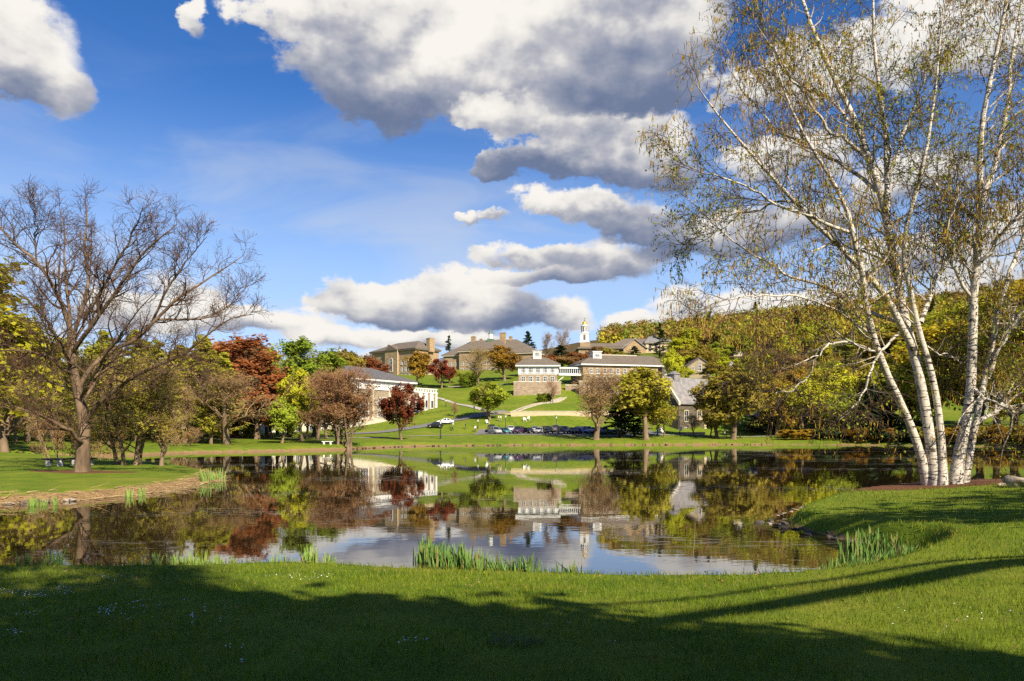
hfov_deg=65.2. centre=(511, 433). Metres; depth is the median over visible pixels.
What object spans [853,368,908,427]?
broadleaf tree
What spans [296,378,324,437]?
broadleaf tree
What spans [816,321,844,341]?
broadleaf tree
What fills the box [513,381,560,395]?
retaining wall
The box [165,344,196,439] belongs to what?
larch tree
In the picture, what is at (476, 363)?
bare tree
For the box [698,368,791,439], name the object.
broadleaf tree
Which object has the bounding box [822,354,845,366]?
broadleaf tree
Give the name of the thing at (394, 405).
broadleaf tree
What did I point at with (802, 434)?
bush
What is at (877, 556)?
iris clump
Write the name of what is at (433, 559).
iris clump
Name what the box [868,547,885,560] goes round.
iris clump
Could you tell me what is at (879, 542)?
iris clump
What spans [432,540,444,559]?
iris clump
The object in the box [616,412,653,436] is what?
conifer tree
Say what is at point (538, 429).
parked car
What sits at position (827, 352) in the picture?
broadleaf tree
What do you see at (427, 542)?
iris clump
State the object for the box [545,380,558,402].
bare tree
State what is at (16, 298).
broadleaf tree
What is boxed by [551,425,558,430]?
parked car
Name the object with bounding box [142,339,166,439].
larch tree
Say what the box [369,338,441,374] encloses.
academic hall
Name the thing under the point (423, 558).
iris clump
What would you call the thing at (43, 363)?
larch tree
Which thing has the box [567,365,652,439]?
bare tree
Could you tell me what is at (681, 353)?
broadleaf tree
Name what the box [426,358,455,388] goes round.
broadleaf tree
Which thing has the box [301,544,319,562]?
iris clump
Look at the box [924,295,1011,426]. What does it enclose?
broadleaf tree
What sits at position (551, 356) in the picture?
broadleaf tree
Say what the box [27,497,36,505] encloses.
iris clump
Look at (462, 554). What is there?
iris clump
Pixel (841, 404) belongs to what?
broadleaf tree
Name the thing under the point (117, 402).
bare tree
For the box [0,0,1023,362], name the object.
sky
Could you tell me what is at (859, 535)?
iris clump
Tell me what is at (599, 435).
footpath
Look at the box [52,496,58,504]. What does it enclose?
iris clump
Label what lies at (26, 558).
iris clump
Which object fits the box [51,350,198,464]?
multi stemmed tree
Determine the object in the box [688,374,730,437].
broadleaf tree
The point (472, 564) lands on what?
iris clump
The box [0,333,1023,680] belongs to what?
ground
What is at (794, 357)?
broadleaf tree
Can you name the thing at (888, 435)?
bush
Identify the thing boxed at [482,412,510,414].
wall
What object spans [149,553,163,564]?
iris clump
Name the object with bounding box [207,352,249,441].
larch tree
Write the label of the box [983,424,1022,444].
bush
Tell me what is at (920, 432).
bush
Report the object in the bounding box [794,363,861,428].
broadleaf tree
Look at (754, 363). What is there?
broadleaf tree
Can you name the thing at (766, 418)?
broadleaf tree
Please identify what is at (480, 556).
iris clump
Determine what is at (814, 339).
broadleaf tree
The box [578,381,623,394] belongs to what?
retaining wall
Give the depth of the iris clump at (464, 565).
14.11 m
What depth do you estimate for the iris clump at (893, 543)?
16.06 m
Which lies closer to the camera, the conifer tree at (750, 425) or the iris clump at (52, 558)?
the iris clump at (52, 558)
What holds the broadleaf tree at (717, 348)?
on the ground at (24, 469)
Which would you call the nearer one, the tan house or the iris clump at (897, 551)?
the iris clump at (897, 551)
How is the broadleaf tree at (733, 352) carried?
on the ground at (24, 469)
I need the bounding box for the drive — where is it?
[342,410,506,433]
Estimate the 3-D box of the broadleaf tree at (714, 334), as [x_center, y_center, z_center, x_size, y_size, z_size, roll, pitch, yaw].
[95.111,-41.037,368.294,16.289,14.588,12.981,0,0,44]
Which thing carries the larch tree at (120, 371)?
on the ground at (24, 469)
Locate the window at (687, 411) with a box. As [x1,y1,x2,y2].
[684,410,688,421]
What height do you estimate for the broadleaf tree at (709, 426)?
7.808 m
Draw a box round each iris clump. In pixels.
[15,548,35,565]
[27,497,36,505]
[40,551,60,564]
[46,548,66,565]
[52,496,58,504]
[125,486,133,496]
[148,553,159,564]
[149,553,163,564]
[166,552,178,564]
[167,554,178,564]
[177,551,196,564]
[195,549,208,564]
[200,468,211,482]
[214,552,223,563]
[215,468,226,479]
[268,550,280,561]
[300,545,311,562]
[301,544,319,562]
[308,549,320,562]
[323,551,332,562]
[412,547,419,561]
[418,534,434,552]
[418,541,433,562]
[419,542,433,562]
[421,539,431,562]
[423,543,444,566]
[425,543,441,561]
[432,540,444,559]
[437,552,452,565]
[439,542,460,566]
[449,541,462,565]
[452,543,471,566]
[454,545,472,565]
[460,548,477,567]
[462,560,469,569]
[466,557,475,569]
[474,548,492,566]
[476,552,490,570]
[481,554,495,568]
[486,560,501,570]
[492,552,505,570]
[501,561,512,570]
[503,556,517,570]
[512,555,525,571]
[516,556,537,571]
[518,552,540,571]
[529,557,541,571]
[553,562,569,571]
[556,560,581,572]
[818,556,848,568]
[836,531,858,554]
[843,550,856,565]
[853,526,875,547]
[854,541,869,554]
[864,531,877,553]
[864,547,890,561]
[866,548,878,561]
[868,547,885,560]
[869,526,887,549]
[876,531,905,552]
[877,532,895,550]
[886,544,898,556]
[894,541,916,550]
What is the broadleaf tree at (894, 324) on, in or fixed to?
on the ground at (24, 469)
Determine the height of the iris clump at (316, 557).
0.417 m
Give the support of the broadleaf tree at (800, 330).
on the ground at (24, 469)
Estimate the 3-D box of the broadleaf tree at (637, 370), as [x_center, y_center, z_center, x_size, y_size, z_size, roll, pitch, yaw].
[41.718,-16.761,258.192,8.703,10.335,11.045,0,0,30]
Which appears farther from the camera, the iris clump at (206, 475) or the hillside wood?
the hillside wood
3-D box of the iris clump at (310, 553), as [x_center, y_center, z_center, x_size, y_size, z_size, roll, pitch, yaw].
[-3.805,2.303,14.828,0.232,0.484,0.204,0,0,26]
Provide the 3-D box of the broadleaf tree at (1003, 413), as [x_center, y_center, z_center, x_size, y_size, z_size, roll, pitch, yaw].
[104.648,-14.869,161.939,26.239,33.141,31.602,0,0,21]
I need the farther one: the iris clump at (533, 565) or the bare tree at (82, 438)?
the bare tree at (82, 438)
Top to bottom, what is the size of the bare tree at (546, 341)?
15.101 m
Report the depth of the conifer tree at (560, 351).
393.94 m
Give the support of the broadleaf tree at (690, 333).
on the ground at (24, 469)
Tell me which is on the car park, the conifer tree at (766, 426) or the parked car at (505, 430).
the parked car at (505, 430)
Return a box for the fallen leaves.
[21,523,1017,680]
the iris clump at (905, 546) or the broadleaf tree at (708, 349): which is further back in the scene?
the broadleaf tree at (708, 349)
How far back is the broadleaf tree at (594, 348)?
330.01 m
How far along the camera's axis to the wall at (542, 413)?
219.00 m
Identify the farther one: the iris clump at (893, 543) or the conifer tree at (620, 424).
the conifer tree at (620, 424)
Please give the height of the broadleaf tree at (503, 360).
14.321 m
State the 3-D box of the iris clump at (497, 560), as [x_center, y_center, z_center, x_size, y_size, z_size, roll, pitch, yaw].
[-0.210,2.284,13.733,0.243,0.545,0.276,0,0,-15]
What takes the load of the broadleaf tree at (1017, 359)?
on the ground at (24, 469)
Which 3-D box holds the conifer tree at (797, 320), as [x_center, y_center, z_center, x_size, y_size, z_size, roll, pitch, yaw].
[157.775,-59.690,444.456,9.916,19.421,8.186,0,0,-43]
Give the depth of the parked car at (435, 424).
202.18 m
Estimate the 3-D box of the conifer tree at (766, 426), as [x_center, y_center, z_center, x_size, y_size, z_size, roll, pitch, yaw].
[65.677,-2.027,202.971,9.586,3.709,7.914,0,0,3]
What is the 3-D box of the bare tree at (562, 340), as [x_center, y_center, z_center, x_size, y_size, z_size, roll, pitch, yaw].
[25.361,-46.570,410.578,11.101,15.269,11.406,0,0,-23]
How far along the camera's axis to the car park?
196.37 m
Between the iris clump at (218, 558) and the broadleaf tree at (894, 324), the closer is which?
the iris clump at (218, 558)
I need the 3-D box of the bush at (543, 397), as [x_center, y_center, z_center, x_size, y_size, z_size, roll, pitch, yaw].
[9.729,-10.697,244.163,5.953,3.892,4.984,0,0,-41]
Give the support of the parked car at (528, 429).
on the car park
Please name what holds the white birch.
on the ground at (24, 469)
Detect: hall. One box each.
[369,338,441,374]
[441,326,546,369]
[567,351,666,383]
[647,366,742,429]
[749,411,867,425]
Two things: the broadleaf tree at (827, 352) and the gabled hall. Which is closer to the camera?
the gabled hall
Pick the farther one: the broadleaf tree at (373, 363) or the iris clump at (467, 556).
the broadleaf tree at (373, 363)
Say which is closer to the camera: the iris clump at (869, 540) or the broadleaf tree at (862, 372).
the iris clump at (869, 540)
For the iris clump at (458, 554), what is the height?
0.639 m
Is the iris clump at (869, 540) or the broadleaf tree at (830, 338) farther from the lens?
the broadleaf tree at (830, 338)
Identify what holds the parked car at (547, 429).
on the car park
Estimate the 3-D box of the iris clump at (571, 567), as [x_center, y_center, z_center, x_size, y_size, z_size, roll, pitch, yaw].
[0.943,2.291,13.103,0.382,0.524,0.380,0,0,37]
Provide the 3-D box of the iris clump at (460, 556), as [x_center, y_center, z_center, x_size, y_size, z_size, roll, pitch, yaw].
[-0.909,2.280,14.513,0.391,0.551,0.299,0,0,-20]
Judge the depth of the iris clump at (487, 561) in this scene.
14.01 m
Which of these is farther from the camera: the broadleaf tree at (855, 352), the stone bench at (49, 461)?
the broadleaf tree at (855, 352)
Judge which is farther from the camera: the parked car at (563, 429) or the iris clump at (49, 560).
the parked car at (563, 429)
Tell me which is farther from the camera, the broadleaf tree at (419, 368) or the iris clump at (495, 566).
the broadleaf tree at (419, 368)
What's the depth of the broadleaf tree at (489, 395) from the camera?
212.25 m
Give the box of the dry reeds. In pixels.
[0,467,230,504]
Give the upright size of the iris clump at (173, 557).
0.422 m
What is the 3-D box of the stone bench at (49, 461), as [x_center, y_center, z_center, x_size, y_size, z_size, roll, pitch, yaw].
[-27.710,1.764,48.500,1.350,0.560,0.480,0,0,-5]
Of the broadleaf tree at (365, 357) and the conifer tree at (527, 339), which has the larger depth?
the conifer tree at (527, 339)
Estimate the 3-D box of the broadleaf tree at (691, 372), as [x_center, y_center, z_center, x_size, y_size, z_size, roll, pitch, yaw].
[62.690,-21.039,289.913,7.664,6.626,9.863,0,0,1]
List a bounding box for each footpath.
[204,437,379,439]
[420,434,773,436]
[437,397,483,411]
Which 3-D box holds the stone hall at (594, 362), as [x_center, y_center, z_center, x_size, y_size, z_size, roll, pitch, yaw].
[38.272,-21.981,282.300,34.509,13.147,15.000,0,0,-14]
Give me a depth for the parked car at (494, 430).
193.13 m
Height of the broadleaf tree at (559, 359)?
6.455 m
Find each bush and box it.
[457,372,478,387]
[535,393,551,402]
[776,429,816,439]
[808,428,849,439]
[841,428,899,443]
[867,427,922,441]
[916,426,954,441]
[935,426,984,442]
[969,425,1013,442]
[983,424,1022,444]
[1005,424,1023,445]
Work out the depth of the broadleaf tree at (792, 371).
249.71 m
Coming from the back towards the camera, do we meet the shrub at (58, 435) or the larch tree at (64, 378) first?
the larch tree at (64, 378)
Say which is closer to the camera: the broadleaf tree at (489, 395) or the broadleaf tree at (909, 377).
the broadleaf tree at (909, 377)
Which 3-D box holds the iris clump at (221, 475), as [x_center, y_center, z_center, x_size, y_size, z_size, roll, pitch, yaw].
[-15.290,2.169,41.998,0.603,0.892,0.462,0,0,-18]
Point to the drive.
(454, 419)
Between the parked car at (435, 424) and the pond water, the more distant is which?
the parked car at (435, 424)
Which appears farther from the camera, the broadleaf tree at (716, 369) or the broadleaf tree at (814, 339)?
the broadleaf tree at (814, 339)
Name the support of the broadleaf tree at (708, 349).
on the ground at (24, 469)
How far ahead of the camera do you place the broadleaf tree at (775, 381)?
203.70 m
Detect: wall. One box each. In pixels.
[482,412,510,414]
[511,411,608,416]
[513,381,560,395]
[565,385,577,390]
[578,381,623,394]
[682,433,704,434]
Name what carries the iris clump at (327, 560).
in the pond water
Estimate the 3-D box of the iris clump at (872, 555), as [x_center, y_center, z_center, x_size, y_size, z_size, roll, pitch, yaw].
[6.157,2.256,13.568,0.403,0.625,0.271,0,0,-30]
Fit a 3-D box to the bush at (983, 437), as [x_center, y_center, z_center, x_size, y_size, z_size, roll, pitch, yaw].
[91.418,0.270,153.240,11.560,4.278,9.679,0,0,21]
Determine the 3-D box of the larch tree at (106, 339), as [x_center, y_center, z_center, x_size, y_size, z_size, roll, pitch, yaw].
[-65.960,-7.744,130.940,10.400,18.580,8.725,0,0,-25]
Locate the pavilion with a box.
[515,351,560,380]
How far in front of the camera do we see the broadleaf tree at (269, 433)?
149.92 m
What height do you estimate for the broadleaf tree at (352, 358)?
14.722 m
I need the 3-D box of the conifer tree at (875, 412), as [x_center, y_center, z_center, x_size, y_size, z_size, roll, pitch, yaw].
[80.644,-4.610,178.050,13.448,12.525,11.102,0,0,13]
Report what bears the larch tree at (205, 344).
on the ground at (24, 469)
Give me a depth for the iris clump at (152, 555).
14.23 m
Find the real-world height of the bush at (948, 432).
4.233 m
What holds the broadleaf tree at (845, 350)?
on the ground at (24, 469)
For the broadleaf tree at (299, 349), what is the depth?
156.60 m
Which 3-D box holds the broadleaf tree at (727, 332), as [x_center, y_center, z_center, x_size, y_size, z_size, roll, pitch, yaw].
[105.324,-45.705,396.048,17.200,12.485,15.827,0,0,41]
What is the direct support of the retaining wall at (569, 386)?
on the ground at (24, 469)
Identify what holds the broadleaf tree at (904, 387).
on the ground at (24, 469)
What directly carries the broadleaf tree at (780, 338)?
on the ground at (24, 469)
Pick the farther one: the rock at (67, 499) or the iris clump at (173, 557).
the rock at (67, 499)
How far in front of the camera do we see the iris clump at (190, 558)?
14.34 m
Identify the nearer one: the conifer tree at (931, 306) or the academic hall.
the academic hall
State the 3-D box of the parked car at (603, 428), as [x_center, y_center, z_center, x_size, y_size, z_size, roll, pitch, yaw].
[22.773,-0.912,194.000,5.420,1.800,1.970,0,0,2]
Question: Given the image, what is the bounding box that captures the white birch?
[635,0,1023,485]
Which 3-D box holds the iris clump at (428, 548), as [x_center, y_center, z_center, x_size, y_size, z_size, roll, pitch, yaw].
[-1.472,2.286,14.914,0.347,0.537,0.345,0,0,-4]
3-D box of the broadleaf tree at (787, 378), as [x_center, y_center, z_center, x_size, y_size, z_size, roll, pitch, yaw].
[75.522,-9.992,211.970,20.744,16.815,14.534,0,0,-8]
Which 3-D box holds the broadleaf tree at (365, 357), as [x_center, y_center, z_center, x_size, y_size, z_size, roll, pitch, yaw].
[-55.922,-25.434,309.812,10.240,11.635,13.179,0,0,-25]
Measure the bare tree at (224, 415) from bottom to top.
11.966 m
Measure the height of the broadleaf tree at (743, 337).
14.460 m
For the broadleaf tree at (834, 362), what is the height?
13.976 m
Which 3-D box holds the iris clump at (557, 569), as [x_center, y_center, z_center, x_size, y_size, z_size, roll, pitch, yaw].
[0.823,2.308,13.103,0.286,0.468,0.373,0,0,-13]
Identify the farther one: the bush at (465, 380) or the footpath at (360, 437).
the bush at (465, 380)
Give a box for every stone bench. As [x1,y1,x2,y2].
[41,458,67,465]
[68,458,96,464]
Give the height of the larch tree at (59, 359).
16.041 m
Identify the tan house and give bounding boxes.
[683,357,709,377]
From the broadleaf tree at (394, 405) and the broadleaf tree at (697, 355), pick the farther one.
the broadleaf tree at (697, 355)
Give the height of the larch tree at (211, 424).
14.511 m
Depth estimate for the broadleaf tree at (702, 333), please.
420.00 m
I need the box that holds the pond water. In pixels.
[0,445,1023,574]
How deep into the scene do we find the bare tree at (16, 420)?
111.72 m
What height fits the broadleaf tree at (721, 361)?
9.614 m
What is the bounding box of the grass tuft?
[483,631,546,648]
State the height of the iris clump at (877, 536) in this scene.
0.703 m
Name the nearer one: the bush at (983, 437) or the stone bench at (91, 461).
the stone bench at (91, 461)
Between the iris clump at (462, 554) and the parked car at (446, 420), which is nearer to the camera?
the iris clump at (462, 554)
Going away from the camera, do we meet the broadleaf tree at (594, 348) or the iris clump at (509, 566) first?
the iris clump at (509, 566)
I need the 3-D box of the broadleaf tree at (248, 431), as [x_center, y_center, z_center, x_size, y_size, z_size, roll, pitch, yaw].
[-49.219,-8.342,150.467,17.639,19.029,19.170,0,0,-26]
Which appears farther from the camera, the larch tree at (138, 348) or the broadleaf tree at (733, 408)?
the broadleaf tree at (733, 408)
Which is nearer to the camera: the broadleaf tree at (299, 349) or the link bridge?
the broadleaf tree at (299, 349)
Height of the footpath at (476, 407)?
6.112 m
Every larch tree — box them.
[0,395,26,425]
[1,339,69,441]
[19,334,53,437]
[41,349,70,438]
[49,337,94,442]
[89,330,121,440]
[98,345,147,432]
[119,329,152,440]
[138,341,165,438]
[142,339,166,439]
[152,350,199,442]
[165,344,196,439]
[175,334,235,441]
[188,350,231,443]
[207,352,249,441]
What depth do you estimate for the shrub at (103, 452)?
59.96 m
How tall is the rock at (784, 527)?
0.143 m
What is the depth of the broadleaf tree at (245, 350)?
136.84 m
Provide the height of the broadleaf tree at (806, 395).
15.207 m
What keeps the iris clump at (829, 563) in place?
in the pond water
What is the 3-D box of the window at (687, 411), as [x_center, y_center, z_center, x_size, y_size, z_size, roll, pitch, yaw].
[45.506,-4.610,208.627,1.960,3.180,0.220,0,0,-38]
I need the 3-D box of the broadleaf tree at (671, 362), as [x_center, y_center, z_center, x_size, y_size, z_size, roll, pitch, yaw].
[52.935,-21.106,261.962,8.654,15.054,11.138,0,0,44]
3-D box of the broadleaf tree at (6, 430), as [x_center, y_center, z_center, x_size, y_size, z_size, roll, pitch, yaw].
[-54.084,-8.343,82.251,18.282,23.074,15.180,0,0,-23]
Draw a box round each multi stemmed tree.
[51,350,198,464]
[292,364,385,448]
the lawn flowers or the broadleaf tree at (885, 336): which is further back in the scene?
the broadleaf tree at (885, 336)
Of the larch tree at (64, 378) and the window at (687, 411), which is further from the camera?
the window at (687, 411)
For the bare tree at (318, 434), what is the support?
on the ground at (24, 469)
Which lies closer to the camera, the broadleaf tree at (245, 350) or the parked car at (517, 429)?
the broadleaf tree at (245, 350)
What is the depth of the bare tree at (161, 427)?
50.29 m
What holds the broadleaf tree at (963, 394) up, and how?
on the ground at (24, 469)
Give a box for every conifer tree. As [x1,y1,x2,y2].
[441,335,451,358]
[523,331,536,347]
[553,345,569,355]
[590,397,642,437]
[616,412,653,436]
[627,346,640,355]
[646,323,669,358]
[737,415,764,431]
[750,419,783,432]
[790,310,800,338]
[850,385,906,439]
[877,405,905,429]
[901,421,921,438]
[928,299,935,314]
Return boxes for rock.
[63,498,76,501]
[779,525,791,528]
[1001,475,1023,487]
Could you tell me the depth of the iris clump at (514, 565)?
13.28 m
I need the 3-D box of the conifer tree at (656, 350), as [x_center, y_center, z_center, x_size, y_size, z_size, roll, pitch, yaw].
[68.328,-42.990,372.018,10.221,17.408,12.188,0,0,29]
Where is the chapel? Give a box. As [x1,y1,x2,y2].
[575,318,670,353]
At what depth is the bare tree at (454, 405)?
222.07 m
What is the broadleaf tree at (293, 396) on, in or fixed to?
on the ground at (24, 469)
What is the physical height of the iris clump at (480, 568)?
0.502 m
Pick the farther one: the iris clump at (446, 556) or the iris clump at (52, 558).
the iris clump at (446, 556)
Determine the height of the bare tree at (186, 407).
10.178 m
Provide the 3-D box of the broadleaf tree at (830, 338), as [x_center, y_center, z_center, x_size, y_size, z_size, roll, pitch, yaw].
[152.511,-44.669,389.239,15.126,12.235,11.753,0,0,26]
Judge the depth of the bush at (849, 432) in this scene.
171.53 m
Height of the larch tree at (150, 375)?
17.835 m
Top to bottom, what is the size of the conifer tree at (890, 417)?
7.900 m
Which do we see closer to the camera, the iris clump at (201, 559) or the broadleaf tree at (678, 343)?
the iris clump at (201, 559)
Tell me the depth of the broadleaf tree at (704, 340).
388.37 m
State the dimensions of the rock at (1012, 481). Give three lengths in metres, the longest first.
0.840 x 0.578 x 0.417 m
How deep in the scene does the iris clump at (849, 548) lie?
15.94 m
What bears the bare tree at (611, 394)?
on the ground at (24, 469)
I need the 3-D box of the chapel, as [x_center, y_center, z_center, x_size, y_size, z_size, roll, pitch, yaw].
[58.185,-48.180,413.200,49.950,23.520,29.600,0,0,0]
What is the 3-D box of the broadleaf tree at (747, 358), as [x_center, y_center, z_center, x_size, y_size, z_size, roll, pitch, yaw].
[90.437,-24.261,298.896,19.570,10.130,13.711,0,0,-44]
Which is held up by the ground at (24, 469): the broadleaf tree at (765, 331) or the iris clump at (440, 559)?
the broadleaf tree at (765, 331)
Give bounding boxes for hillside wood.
[596,277,1023,346]
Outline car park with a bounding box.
[475,429,662,434]
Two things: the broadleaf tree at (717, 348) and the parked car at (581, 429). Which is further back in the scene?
the broadleaf tree at (717, 348)
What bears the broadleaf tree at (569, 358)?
on the ground at (24, 469)
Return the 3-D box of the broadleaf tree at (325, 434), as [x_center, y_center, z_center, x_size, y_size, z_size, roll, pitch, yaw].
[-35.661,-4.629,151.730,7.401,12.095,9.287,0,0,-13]
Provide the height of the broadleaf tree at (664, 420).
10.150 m
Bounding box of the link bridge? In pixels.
[557,367,581,380]
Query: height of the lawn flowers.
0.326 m
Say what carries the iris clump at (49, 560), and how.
in the pond water
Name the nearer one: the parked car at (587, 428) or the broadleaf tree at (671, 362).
the parked car at (587, 428)
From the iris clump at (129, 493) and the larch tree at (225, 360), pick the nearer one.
the iris clump at (129, 493)
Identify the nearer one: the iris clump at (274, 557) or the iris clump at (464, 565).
the iris clump at (464, 565)
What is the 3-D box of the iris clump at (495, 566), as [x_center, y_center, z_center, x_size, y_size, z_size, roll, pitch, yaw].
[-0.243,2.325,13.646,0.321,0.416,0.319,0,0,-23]
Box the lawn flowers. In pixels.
[0,573,1010,661]
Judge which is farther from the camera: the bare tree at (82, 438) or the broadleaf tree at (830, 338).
the broadleaf tree at (830, 338)
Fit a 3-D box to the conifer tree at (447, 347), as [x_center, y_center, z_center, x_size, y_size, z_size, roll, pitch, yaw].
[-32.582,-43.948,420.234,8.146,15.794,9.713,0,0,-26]
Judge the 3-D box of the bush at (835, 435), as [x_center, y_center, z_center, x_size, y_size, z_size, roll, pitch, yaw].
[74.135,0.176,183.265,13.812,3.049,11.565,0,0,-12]
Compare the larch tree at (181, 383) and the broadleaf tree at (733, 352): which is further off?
the broadleaf tree at (733, 352)
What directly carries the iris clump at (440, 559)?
in the pond water
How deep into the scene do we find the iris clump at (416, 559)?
15.05 m
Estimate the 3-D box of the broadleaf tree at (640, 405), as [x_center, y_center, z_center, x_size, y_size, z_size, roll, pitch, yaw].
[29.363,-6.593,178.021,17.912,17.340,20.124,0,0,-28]
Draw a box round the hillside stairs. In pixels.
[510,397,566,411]
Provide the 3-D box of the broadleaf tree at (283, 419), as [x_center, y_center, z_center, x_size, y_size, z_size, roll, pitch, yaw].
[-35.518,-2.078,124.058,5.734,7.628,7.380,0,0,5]
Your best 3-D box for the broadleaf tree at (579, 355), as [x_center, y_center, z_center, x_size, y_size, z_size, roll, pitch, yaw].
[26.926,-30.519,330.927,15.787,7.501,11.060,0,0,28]
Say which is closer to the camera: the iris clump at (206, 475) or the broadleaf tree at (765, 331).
the iris clump at (206, 475)
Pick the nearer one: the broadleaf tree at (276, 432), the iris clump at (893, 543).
the iris clump at (893, 543)
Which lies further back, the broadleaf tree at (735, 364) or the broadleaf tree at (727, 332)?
the broadleaf tree at (727, 332)
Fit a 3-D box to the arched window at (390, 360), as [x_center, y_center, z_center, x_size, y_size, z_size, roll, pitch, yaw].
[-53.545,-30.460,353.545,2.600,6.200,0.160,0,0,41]
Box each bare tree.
[0,174,277,471]
[0,395,33,443]
[91,372,145,444]
[131,391,200,465]
[169,381,200,442]
[175,365,284,443]
[307,365,347,439]
[450,401,459,416]
[457,346,497,385]
[541,330,553,355]
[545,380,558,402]
[552,329,570,350]
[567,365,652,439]
[578,372,637,435]
[681,412,699,433]
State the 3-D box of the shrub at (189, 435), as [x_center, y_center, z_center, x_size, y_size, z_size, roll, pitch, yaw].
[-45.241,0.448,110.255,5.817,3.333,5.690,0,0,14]
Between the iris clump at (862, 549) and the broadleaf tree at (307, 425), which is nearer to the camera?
the iris clump at (862, 549)
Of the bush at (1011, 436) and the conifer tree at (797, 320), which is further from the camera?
the conifer tree at (797, 320)
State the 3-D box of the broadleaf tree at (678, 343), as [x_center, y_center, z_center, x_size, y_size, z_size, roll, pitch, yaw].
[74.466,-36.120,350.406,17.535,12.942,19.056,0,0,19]
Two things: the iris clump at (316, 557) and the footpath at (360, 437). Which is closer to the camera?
the iris clump at (316, 557)
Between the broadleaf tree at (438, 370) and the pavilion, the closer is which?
the pavilion
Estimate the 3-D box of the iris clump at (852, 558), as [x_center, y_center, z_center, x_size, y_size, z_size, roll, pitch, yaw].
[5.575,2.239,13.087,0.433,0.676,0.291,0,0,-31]
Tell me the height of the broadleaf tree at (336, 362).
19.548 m
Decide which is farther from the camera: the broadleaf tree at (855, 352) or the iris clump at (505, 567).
the broadleaf tree at (855, 352)
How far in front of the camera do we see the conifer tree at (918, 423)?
171.44 m
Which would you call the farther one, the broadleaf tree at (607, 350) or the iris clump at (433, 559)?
the broadleaf tree at (607, 350)
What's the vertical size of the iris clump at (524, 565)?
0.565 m
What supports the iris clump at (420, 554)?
in the pond water
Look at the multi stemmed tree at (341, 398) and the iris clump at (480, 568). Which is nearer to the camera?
the iris clump at (480, 568)
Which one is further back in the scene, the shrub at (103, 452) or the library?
the library
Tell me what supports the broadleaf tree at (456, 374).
on the ground at (24, 469)
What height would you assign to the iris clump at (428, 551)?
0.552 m
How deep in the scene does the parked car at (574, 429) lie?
193.04 m
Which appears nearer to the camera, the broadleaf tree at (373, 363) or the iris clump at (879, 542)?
the iris clump at (879, 542)
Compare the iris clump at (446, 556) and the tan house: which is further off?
the tan house
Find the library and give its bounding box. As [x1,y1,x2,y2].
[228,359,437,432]
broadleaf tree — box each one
[0,256,72,451]
[0,292,39,359]
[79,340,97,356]
[189,334,275,437]
[218,339,284,437]
[223,333,291,438]
[262,396,303,442]
[265,343,282,434]
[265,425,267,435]
[266,366,283,437]
[272,335,333,436]
[275,366,323,440]
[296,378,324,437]
[305,347,360,435]
[310,382,341,438]
[333,348,366,366]
[363,353,380,367]
[364,357,391,372]
[376,381,426,439]
[399,350,434,386]
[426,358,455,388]
[443,369,460,382]
[467,380,511,419]
[481,345,523,380]
[541,354,556,361]
[553,355,565,366]
[562,353,579,365]
[565,352,588,363]
[585,346,611,355]
[594,366,685,439]
[596,347,625,354]
[626,367,644,375]
[647,399,676,436]
[658,346,690,377]
[665,336,696,365]
[674,346,692,362]
[676,327,702,349]
[681,367,695,377]
[688,344,720,359]
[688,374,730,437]
[690,348,722,362]
[693,325,710,343]
[694,362,729,378]
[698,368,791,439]
[699,334,714,344]
[699,413,720,436]
[703,329,733,358]
[708,342,732,361]
[711,336,737,358]
[713,356,738,366]
[719,329,739,337]
[723,363,744,372]
[731,331,755,356]
[736,355,750,363]
[737,354,779,372]
[750,322,771,346]
[752,364,781,432]
[757,381,799,435]
[768,355,809,373]
[770,376,835,429]
[773,335,801,356]
[774,364,822,425]
[777,366,820,382]
[793,327,816,345]
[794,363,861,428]
[802,336,821,361]
[808,340,832,362]
[811,330,840,348]
[814,359,848,377]
[815,387,866,429]
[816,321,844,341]
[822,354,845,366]
[828,359,871,428]
[832,338,857,362]
[842,324,947,424]
[844,349,867,364]
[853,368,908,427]
[861,338,939,427]
[880,319,967,427]
[885,323,895,331]
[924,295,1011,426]
[931,320,999,425]
[951,276,1023,425]
[959,292,1023,412]
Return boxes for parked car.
[427,422,442,427]
[436,418,453,423]
[488,427,501,433]
[499,427,510,433]
[512,426,524,432]
[522,427,534,432]
[533,427,544,432]
[541,426,553,432]
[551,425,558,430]
[557,426,571,432]
[567,427,578,432]
[575,427,587,432]
[581,426,593,432]
[600,426,616,432]
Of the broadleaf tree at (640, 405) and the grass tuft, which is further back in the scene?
the broadleaf tree at (640, 405)
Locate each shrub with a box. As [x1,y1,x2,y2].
[21,411,94,457]
[90,418,129,459]
[166,426,202,446]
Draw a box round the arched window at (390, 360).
[389,358,392,371]
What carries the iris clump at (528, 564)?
in the pond water
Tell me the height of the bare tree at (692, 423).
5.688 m
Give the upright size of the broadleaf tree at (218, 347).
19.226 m
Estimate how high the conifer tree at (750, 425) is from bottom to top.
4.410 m

